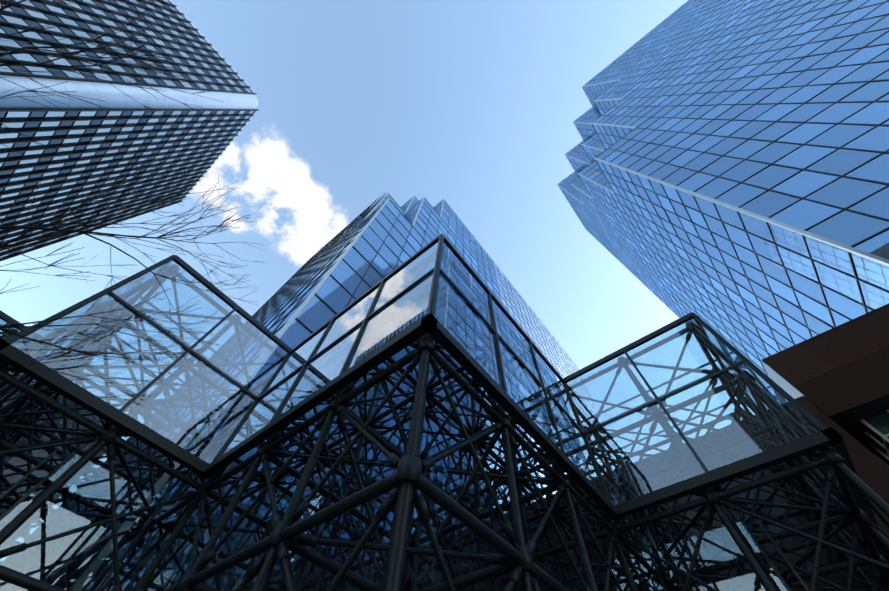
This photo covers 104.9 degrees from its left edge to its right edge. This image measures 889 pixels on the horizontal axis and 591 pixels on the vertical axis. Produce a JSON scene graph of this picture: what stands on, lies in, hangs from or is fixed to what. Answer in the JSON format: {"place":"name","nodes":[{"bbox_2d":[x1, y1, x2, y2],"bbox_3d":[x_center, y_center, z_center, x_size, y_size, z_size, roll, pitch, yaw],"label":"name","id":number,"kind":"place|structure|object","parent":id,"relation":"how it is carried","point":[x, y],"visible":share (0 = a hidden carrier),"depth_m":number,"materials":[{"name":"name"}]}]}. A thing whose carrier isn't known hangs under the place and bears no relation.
{"place":"outdoors","nodes":[
{"label":"outdoors","id":0,"kind":"place"},
{"bbox_2d":[0,0,258,261],"bbox_3d":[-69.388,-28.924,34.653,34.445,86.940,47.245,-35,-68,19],"label":"dark tower","id":1,"kind":"structure","parent":0,"point":[84,134],"depth_m":49.79,"materials":[{"name":"black"}]},
{"bbox_2d":[0,0,743,462],"label":"sky","id":2,"kind":"structure","parent":0,"point":[473,106],"materials":[{"name":"blue"}]},
{"label":"ground","id":3,"kind":"structure","parent":0,"visible":0},
{"bbox_2d":[0,0,263,380],"bbox_3d":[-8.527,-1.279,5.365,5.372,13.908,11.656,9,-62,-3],"label":"street tree bare branches","id":4,"kind":"object","parent":3,"relation":"on","point":[64,54],"visible":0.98,"depth_m":8.37,"materials":[{"name":"brown plant"}]},
{"bbox_2d":[0,192,616,590],"bbox_3d":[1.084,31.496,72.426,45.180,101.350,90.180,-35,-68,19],"label":"tower","id":5,"kind":"structure","parent":3,"relation":"on","point":[382,236],"depth_m":33.23,"materials":[{"name":"blue glass"}]},
{"bbox_2d":[0,234,888,590],"bbox_3d":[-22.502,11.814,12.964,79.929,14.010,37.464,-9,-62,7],"label":"glass canopy structure","id":6,"kind":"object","parent":3,"relation":"on","point":[72,446],"depth_m":10.11,"materials":[{"name":"grey"}]},
{"bbox_2d":[487,303,888,590],"bbox_3d":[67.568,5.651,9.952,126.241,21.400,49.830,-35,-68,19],"label":"building","id":7,"kind":"structure","parent":3,"relation":"on","point":[836,378],"depth_m":19.58,"materials":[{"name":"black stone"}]},
{"bbox_2d":[557,0,888,377],"bbox_3d":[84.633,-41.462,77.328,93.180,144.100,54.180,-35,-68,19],"label":"tower","id":8,"kind":"structure","parent":7,"relation":"on","point":[728,178],"depth_m":45.61,"materials":[{"name":"blue glass"}]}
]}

